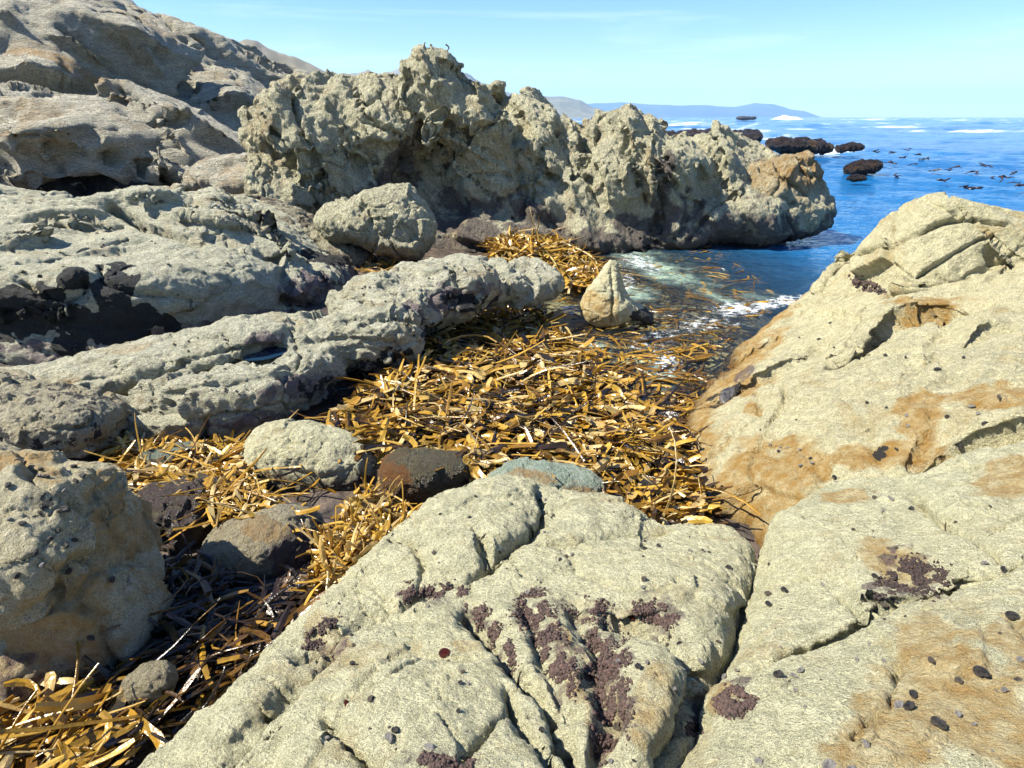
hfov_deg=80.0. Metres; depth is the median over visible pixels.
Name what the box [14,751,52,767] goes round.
kelp blade
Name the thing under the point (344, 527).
kelp heap
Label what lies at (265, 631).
kelp blade
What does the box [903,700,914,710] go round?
sea snail
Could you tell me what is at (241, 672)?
kelp blade
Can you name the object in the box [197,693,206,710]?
kelp blade
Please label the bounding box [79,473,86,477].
sea snail
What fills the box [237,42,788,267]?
craggy outcrop
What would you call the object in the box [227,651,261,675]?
kelp blade
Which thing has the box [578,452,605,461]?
kelp blade
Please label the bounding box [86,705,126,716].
kelp blade
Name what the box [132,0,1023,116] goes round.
sky
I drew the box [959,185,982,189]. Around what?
floating kelp
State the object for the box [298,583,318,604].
kelp blade
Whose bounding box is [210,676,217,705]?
kelp blade
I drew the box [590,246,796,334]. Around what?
foam
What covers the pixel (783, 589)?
sea snail
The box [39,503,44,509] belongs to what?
sea snail
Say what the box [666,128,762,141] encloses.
sea rock
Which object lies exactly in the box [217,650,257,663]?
kelp blade
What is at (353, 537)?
kelp blade
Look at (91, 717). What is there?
kelp blade
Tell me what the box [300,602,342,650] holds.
weed turf
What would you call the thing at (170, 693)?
kelp blade
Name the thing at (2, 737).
kelp blade
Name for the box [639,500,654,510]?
kelp blade
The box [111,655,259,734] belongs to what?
kelp blade
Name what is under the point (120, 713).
kelp blade
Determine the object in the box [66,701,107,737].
kelp blade
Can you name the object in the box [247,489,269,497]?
kelp blade
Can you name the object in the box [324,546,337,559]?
kelp blade
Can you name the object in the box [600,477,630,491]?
kelp blade
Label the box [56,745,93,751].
kelp blade
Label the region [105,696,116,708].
kelp blade
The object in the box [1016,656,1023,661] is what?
sea snail
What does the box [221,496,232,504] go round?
kelp blade
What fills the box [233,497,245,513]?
kelp blade
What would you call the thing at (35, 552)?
sea snail
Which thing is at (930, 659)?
sea snail
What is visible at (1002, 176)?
floating kelp
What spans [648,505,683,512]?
kelp blade
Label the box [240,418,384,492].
boulder
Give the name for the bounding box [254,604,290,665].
kelp blade
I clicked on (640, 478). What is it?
kelp blade
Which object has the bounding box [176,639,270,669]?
kelp blade
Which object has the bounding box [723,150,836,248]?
rounded boulder
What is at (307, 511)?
kelp blade
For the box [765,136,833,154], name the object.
sea rock
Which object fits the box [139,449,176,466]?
stone
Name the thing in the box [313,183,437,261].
boulder
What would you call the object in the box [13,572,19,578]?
sea snail
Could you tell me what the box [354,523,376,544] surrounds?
kelp blade
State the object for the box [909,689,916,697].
sea snail
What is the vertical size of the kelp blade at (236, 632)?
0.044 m
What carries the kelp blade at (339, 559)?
on the kelp heap at (344, 527)
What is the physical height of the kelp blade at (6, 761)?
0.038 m
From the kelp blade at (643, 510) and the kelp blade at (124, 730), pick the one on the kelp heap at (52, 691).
the kelp blade at (124, 730)
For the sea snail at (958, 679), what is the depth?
1.40 m
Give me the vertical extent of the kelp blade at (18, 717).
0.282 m
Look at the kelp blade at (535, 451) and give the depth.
3.80 m
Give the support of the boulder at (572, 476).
on the kelp raft
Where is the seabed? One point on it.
(326, 502)
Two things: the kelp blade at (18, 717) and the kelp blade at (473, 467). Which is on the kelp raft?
the kelp blade at (473, 467)
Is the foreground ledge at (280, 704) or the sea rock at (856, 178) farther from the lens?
the sea rock at (856, 178)
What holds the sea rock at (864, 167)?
in the sea
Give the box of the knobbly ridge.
[116,253,564,445]
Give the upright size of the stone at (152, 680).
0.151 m
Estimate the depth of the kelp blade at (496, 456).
3.67 m
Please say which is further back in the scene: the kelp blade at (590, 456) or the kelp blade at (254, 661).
the kelp blade at (590, 456)
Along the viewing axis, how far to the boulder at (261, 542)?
2.98 m
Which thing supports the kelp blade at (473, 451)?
on the kelp raft
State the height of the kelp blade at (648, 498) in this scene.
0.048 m
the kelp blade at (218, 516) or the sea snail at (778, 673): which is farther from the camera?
the kelp blade at (218, 516)
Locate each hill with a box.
[125,0,348,74]
[342,69,512,95]
[544,96,605,117]
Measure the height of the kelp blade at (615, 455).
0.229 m
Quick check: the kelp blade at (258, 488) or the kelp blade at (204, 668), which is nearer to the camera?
the kelp blade at (204, 668)
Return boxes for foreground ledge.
[138,474,756,767]
[678,439,1023,767]
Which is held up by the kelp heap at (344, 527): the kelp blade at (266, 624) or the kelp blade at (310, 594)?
the kelp blade at (310, 594)
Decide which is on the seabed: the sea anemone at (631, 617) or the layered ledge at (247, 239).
the layered ledge at (247, 239)
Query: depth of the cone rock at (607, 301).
6.80 m
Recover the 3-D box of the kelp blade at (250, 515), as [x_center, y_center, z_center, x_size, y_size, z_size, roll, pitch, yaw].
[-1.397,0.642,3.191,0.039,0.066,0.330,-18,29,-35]
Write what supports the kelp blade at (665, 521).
on the kelp raft
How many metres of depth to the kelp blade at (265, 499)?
3.32 m
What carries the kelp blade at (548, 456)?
on the kelp raft
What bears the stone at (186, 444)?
on the seabed
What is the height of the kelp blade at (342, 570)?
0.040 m
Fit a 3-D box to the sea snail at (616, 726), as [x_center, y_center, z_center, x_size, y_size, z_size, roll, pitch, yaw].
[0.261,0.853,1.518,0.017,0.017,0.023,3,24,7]
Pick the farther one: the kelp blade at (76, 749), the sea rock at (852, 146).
the sea rock at (852, 146)
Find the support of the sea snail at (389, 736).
attached to the foreground ledge at (280, 704)
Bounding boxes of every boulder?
[0,368,131,457]
[0,443,173,718]
[137,473,218,554]
[200,502,325,588]
[234,193,373,266]
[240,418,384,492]
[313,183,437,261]
[377,447,470,502]
[488,457,604,492]
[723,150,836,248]
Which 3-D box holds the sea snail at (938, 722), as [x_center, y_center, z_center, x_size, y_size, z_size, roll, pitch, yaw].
[0.896,0.709,1.279,0.024,0.023,0.031,-12,26,-25]
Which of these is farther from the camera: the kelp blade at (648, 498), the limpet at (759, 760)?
the kelp blade at (648, 498)
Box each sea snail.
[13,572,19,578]
[33,549,38,555]
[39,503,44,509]
[59,506,70,511]
[63,541,69,547]
[66,568,72,574]
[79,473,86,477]
[87,635,94,640]
[109,576,115,582]
[367,695,373,701]
[385,732,392,743]
[391,726,398,732]
[613,722,619,731]
[635,663,641,669]
[773,670,783,677]
[781,586,787,591]
[797,667,803,672]
[862,739,869,748]
[880,602,888,607]
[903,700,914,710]
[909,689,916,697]
[927,656,934,663]
[930,716,946,729]
[954,676,962,684]
[954,711,961,717]
[958,442,962,448]
[973,665,991,677]
[1000,566,1005,572]
[1001,687,1009,691]
[1005,611,1020,619]
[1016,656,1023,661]
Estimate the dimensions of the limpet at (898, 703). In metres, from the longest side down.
0.036 x 0.024 x 0.012 m
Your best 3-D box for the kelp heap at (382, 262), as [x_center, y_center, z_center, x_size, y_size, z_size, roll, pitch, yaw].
[-1.949,-1.813,9.078,1.193,0.459,2.736,-8,25,-17]
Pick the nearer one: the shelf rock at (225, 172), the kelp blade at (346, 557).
the kelp blade at (346, 557)
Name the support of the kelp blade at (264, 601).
on the kelp strands
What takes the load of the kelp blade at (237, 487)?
on the kelp heap at (227, 461)
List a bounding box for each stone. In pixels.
[119,660,178,704]
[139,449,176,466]
[166,441,198,452]
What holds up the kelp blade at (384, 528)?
on the kelp heap at (344, 527)
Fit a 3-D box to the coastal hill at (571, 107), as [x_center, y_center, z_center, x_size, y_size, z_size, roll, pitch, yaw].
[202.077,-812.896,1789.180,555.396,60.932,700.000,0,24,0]
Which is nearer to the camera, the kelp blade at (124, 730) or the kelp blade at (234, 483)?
the kelp blade at (124, 730)
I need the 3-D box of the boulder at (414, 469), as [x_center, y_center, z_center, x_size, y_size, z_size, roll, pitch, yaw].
[-0.511,0.537,3.624,0.556,0.317,0.371,0,24,0]
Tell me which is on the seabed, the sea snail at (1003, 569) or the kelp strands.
the kelp strands
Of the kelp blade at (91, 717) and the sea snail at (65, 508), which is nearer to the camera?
the kelp blade at (91, 717)
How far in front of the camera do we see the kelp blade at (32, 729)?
1.91 m
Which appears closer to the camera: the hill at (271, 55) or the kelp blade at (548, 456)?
the kelp blade at (548, 456)
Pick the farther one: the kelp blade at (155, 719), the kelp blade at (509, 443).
the kelp blade at (509, 443)
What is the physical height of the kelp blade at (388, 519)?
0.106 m
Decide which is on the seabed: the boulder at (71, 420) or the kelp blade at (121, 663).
the boulder at (71, 420)
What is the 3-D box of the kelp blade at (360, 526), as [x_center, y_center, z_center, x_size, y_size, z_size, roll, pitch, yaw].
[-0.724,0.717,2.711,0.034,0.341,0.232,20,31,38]
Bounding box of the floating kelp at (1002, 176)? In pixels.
[990,174,1011,182]
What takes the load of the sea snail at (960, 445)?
attached to the sloping slab
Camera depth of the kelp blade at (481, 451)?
3.73 m
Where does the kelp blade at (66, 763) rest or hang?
on the kelp heap at (52, 691)
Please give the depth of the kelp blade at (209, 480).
3.40 m
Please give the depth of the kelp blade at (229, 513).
3.14 m
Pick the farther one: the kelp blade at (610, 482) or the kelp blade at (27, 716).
the kelp blade at (610, 482)
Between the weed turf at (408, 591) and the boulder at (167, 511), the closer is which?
the weed turf at (408, 591)
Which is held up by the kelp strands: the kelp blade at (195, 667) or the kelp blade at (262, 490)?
the kelp blade at (195, 667)
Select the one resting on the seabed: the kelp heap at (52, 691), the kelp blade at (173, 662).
the kelp heap at (52, 691)
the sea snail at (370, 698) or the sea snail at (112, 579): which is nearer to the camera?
the sea snail at (370, 698)
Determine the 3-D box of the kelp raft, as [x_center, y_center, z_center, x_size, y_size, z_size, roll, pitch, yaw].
[0.032,-0.346,5.768,3.165,0.776,5.923,0,24,0]
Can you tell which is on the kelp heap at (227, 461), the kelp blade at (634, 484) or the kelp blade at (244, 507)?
the kelp blade at (244, 507)
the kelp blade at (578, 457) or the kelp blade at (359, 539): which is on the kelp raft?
the kelp blade at (578, 457)
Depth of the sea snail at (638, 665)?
1.59 m
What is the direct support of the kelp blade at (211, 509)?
on the kelp heap at (227, 461)
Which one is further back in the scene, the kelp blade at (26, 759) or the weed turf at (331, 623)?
the weed turf at (331, 623)
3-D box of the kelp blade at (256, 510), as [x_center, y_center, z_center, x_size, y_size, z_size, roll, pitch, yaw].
[-1.269,0.678,3.139,0.779,0.053,0.055,7,25,15]
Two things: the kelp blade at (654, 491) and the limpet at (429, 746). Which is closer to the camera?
the limpet at (429, 746)
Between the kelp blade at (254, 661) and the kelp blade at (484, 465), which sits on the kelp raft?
the kelp blade at (484, 465)
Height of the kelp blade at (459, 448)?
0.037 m
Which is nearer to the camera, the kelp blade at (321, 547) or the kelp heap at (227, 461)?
the kelp blade at (321, 547)
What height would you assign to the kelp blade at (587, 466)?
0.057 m
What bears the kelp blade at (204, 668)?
on the kelp strands
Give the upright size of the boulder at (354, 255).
0.999 m
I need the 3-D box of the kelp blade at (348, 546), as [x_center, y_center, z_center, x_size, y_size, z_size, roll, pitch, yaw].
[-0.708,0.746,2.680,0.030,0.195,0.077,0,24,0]
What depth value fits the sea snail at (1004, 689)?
1.35 m
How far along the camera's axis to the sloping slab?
3.96 m
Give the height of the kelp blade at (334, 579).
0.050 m
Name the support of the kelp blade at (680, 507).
on the kelp raft
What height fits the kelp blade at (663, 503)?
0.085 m
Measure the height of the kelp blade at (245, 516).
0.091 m
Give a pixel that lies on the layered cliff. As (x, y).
(96, 96)
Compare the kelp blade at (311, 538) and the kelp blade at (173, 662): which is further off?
the kelp blade at (311, 538)
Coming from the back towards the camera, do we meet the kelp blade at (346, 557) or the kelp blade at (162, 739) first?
the kelp blade at (346, 557)
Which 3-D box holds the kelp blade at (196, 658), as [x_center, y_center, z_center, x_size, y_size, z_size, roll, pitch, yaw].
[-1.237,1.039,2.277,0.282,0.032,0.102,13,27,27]
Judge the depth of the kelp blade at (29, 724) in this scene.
1.96 m
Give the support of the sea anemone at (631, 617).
attached to the foreground ledge at (280, 704)
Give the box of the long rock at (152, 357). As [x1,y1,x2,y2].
[0,311,295,395]
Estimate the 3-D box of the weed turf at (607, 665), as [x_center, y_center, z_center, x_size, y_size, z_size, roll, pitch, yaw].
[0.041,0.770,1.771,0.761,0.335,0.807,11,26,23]
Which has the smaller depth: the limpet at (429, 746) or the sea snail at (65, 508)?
the limpet at (429, 746)
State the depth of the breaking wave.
634.45 m
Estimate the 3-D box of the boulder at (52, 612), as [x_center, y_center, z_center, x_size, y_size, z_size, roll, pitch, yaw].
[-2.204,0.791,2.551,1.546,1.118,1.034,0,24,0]
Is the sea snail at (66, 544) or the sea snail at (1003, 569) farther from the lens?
the sea snail at (66, 544)
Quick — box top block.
[809,192,1023,296]
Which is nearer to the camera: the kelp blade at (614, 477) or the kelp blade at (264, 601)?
the kelp blade at (264, 601)
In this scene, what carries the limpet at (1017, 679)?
attached to the foreground ledge at (832, 627)
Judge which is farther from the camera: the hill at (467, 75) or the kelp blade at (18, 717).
the hill at (467, 75)
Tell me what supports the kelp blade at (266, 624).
on the kelp strands
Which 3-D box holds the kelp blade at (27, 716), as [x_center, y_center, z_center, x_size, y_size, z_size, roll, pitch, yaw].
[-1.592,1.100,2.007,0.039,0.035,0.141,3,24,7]
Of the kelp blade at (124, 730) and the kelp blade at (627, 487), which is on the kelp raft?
the kelp blade at (627, 487)
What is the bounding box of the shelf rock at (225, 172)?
[183,152,248,194]
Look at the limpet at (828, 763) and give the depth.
1.21 m
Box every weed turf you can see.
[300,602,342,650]
[397,579,468,604]
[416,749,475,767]
[461,579,682,767]
[641,597,758,742]
[848,274,887,294]
[872,552,953,602]
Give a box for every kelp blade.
[0,689,38,749]
[0,704,209,733]
[0,715,83,739]
[0,722,32,744]
[0,734,175,754]
[0,743,37,750]
[0,753,13,767]
[12,698,45,734]
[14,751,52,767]
[20,753,37,767]
[33,689,118,711]
[36,754,64,767]
[38,760,86,767]
[45,679,84,723]
[47,700,145,748]
[56,740,74,767]
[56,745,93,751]
[57,759,71,767]
[65,710,112,759]
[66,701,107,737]
[68,707,113,722]
[68,721,138,767]
[76,698,149,739]
[82,738,134,767]
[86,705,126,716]
[91,684,115,720]
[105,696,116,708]
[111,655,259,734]
[112,657,140,671]
[128,700,160,736]
[132,667,200,747]
[134,653,179,707]
[145,649,201,690]
[149,701,177,723]
[151,732,169,743]
[156,654,209,710]
[162,448,266,544]
[162,603,216,659]
[162,690,183,703]
[172,621,224,654]
[175,689,188,697]
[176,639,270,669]
[177,634,248,672]
[179,650,206,687]
[181,653,257,675]
[191,686,228,709]
[195,670,235,683]
[196,473,214,507]
[196,680,231,708]
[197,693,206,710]
[199,502,323,534]
[199,625,212,684]
[200,666,225,709]
[206,504,243,513]
[206,657,257,690]
[207,484,216,519]
[209,475,225,494]
[210,490,220,519]
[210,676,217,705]
[212,640,273,669]
[215,492,227,526]
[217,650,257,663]
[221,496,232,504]
[224,508,233,515]
[225,650,252,691]
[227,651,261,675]
[232,484,240,503]
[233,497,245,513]
[234,493,274,507]
[235,497,254,517]
[235,504,247,518]
[235,600,239,675]
[239,612,281,652]
[240,511,259,518]
[245,482,256,510]
[246,591,273,616]
[247,485,273,506]
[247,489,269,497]
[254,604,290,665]
[255,472,260,511]
[256,504,271,508]
[256,620,276,627]
[259,486,295,510]
[264,496,276,508]
[292,523,328,589]
[295,505,319,514]
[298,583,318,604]
[304,571,341,605]
[318,537,325,565]
[319,525,337,542]
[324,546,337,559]
[328,555,343,568]
[329,575,341,582]
[331,565,344,574]
[338,439,372,462]
[342,545,357,560]
[346,540,352,556]
[351,523,358,562]
[352,541,377,561]
[354,504,368,544]
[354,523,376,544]
[364,442,421,448]
[370,530,382,549]
[379,520,387,539]
[382,440,410,448]
[386,514,390,529]
[402,434,417,447]
[446,422,478,457]
[449,444,471,451]
[455,448,467,456]
[462,423,478,443]
[463,456,478,477]
[470,449,509,462]
[470,462,489,468]
[474,434,495,472]
[476,457,506,464]
[478,453,503,467]
[482,442,536,444]
[527,448,552,455]
[529,447,563,462]
[543,454,565,459]
[574,456,598,473]
[575,448,583,462]
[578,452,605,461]
[589,463,630,467]
[592,465,631,486]
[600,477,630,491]
[601,427,638,477]
[603,474,652,480]
[603,481,621,484]
[605,472,623,491]
[605,487,626,499]
[619,486,629,503]
[624,482,630,492]
[626,493,634,503]
[627,491,637,498]
[630,502,659,508]
[631,484,662,488]
[632,475,638,498]
[633,478,655,502]
[636,466,644,485]
[639,487,657,496]
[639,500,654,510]
[641,500,675,514]
[644,491,650,501]
[647,507,677,516]
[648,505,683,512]
[649,510,670,524]
[650,508,660,523]
[651,494,674,504]
[651,502,673,504]
[660,517,668,524]
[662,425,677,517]
[664,513,679,520]
[669,506,692,508]
[685,499,711,514]
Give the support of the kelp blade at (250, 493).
on the kelp heap at (227, 461)
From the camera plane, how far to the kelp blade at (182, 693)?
2.06 m
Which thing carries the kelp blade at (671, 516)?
on the kelp raft
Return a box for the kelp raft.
[274,303,761,531]
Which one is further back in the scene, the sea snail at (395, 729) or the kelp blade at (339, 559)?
the kelp blade at (339, 559)
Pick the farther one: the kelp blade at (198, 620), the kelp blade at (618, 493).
the kelp blade at (618, 493)
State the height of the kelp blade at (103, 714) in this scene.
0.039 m
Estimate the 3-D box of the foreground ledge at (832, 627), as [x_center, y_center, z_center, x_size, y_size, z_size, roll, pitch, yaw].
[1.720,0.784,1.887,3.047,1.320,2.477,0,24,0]
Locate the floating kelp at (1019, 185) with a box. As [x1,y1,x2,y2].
[1008,182,1023,186]
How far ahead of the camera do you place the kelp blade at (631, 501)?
3.44 m
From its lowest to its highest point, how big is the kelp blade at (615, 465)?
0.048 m
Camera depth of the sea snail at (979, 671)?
1.40 m
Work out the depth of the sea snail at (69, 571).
2.20 m
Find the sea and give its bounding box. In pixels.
[450,117,1023,424]
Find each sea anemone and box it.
[439,648,450,657]
[628,615,635,620]
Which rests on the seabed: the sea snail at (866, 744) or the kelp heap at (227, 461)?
the kelp heap at (227, 461)
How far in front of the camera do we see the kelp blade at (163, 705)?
2.13 m
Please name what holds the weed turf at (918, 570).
on the foreground ledge at (832, 627)
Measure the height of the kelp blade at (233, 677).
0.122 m
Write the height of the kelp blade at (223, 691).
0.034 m
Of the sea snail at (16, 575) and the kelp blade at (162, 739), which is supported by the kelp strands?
the kelp blade at (162, 739)
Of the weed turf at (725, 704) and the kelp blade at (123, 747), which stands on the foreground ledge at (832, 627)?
the weed turf at (725, 704)
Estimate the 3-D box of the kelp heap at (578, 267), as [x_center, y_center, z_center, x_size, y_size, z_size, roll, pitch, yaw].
[0.486,-2.136,9.592,2.206,1.134,3.850,-18,29,-35]
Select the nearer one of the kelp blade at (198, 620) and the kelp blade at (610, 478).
the kelp blade at (198, 620)
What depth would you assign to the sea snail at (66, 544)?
2.15 m
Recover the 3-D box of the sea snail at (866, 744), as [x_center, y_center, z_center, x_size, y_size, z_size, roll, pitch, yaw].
[0.720,0.734,1.240,0.016,0.015,0.012,15,28,30]
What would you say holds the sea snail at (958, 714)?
attached to the foreground ledge at (832, 627)
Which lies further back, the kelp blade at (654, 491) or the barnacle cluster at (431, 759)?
the kelp blade at (654, 491)
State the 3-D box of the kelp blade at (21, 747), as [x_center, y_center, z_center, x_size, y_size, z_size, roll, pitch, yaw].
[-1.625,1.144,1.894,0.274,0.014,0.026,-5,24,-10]
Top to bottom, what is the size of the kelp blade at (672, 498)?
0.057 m
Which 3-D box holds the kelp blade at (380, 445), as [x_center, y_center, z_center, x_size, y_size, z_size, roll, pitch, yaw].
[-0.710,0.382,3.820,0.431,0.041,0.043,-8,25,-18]
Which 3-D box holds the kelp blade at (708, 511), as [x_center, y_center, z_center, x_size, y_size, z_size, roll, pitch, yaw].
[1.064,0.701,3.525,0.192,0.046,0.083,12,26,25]
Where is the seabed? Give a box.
[0,246,811,767]
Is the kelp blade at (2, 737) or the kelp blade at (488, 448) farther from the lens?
the kelp blade at (488, 448)
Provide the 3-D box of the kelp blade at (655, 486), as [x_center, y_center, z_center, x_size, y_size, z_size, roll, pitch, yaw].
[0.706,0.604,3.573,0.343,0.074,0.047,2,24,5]
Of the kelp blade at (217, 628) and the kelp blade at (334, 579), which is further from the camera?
the kelp blade at (334, 579)
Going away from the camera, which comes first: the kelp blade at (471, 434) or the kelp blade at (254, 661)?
the kelp blade at (254, 661)
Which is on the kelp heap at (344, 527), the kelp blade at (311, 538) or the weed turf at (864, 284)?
the kelp blade at (311, 538)
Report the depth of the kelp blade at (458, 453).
3.65 m
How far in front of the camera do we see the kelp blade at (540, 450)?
3.81 m
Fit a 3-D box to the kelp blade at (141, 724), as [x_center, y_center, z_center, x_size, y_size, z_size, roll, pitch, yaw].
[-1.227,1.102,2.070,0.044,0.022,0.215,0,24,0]
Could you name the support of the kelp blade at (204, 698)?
on the kelp strands
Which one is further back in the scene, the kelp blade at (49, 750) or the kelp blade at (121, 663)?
the kelp blade at (121, 663)
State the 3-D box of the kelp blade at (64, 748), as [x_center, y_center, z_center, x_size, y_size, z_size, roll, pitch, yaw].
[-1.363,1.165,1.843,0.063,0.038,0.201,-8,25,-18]
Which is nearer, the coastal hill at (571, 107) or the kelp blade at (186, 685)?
the kelp blade at (186, 685)
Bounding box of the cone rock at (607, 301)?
[579,260,653,326]
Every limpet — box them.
[424,743,435,749]
[754,757,762,764]
[821,759,835,767]
[894,700,903,707]
[1013,677,1022,680]
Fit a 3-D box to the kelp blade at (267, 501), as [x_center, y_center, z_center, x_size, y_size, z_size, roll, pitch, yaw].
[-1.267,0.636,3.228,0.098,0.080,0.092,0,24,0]
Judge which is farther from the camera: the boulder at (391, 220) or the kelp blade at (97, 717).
the boulder at (391, 220)
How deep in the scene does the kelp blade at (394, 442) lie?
3.81 m
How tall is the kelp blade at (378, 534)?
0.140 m
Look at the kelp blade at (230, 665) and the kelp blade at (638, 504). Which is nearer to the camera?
the kelp blade at (230, 665)
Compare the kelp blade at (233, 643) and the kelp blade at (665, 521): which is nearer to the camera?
the kelp blade at (233, 643)
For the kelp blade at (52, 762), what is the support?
on the kelp heap at (52, 691)
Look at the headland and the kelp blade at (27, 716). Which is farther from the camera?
the headland
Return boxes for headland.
[588,102,819,116]
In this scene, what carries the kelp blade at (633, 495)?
on the kelp raft
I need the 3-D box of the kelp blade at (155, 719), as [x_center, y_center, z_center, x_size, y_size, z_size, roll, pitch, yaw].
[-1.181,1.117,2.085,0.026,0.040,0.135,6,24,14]
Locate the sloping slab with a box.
[681,261,1023,547]
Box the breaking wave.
[774,115,800,118]
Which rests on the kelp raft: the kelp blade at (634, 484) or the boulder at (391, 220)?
the kelp blade at (634, 484)
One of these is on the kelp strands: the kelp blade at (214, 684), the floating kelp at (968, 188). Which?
the kelp blade at (214, 684)
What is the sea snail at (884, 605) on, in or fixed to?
attached to the foreground ledge at (832, 627)
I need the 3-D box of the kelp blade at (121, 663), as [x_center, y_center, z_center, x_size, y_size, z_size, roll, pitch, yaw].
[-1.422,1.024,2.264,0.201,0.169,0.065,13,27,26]
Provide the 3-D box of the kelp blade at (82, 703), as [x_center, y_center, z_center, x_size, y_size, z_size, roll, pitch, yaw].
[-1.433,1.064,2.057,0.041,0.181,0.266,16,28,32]
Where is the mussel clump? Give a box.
[719,387,736,403]
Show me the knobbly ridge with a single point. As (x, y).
(313, 361)
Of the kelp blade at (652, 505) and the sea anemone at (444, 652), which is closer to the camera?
the sea anemone at (444, 652)
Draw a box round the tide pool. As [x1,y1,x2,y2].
[243,346,286,360]
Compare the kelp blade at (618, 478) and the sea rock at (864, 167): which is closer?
the kelp blade at (618, 478)
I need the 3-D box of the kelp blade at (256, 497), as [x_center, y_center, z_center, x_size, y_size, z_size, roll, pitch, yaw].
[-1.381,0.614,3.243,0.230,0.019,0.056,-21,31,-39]
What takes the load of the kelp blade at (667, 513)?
on the kelp raft
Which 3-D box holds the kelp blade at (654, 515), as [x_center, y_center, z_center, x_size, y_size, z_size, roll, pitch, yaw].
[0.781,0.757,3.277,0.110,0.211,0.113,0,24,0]
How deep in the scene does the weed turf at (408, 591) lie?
2.21 m
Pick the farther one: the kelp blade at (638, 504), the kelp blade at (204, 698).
the kelp blade at (638, 504)
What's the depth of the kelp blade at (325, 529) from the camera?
2.83 m
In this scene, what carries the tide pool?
on the knobbly ridge
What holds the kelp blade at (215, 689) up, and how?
on the kelp strands
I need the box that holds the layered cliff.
[0,0,309,197]
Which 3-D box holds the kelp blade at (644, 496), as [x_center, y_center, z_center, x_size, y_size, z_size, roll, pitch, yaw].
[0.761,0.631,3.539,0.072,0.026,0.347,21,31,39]
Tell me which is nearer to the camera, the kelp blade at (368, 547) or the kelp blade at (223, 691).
the kelp blade at (223, 691)
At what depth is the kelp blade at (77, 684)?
2.07 m
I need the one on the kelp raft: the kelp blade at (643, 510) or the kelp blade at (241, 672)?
the kelp blade at (643, 510)
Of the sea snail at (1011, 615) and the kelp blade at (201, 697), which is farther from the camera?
the kelp blade at (201, 697)
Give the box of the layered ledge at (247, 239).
[0,183,356,365]
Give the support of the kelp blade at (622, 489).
on the kelp raft
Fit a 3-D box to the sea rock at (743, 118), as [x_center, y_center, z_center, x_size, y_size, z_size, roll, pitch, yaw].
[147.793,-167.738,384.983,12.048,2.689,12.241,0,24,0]
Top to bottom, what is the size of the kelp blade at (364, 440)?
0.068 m
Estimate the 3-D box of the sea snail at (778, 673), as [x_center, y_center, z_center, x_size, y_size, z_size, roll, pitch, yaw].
[0.676,0.734,1.545,0.025,0.019,0.019,-3,24,-8]
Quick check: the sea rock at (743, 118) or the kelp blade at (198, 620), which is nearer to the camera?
the kelp blade at (198, 620)
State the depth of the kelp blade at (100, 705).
2.04 m
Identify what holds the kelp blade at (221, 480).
on the kelp heap at (227, 461)
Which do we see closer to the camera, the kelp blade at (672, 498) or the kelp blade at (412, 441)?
the kelp blade at (672, 498)
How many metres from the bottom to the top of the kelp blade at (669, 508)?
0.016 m
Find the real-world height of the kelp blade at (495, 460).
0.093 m
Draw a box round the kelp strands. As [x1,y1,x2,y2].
[0,518,336,767]
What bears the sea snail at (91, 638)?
attached to the boulder at (52, 612)
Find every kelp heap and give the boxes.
[0,641,175,767]
[84,409,328,566]
[288,458,422,591]
[353,255,417,272]
[471,206,648,293]
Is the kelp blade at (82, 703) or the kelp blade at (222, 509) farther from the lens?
the kelp blade at (222, 509)
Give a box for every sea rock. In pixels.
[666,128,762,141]
[736,116,756,120]
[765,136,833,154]
[834,141,864,153]
[843,159,882,174]
[846,174,866,181]
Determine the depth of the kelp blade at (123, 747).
1.88 m
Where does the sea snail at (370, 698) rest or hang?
attached to the foreground ledge at (280, 704)
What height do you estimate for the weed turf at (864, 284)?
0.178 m
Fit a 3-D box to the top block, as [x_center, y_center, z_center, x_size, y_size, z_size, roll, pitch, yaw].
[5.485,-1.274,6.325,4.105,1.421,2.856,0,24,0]
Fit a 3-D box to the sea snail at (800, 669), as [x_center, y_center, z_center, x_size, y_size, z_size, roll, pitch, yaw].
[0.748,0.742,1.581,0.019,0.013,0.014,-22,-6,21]
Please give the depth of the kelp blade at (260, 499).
3.24 m
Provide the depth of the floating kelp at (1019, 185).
21.24 m
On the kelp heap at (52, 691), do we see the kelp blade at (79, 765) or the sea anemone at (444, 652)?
the kelp blade at (79, 765)
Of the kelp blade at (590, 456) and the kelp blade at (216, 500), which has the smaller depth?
the kelp blade at (216, 500)

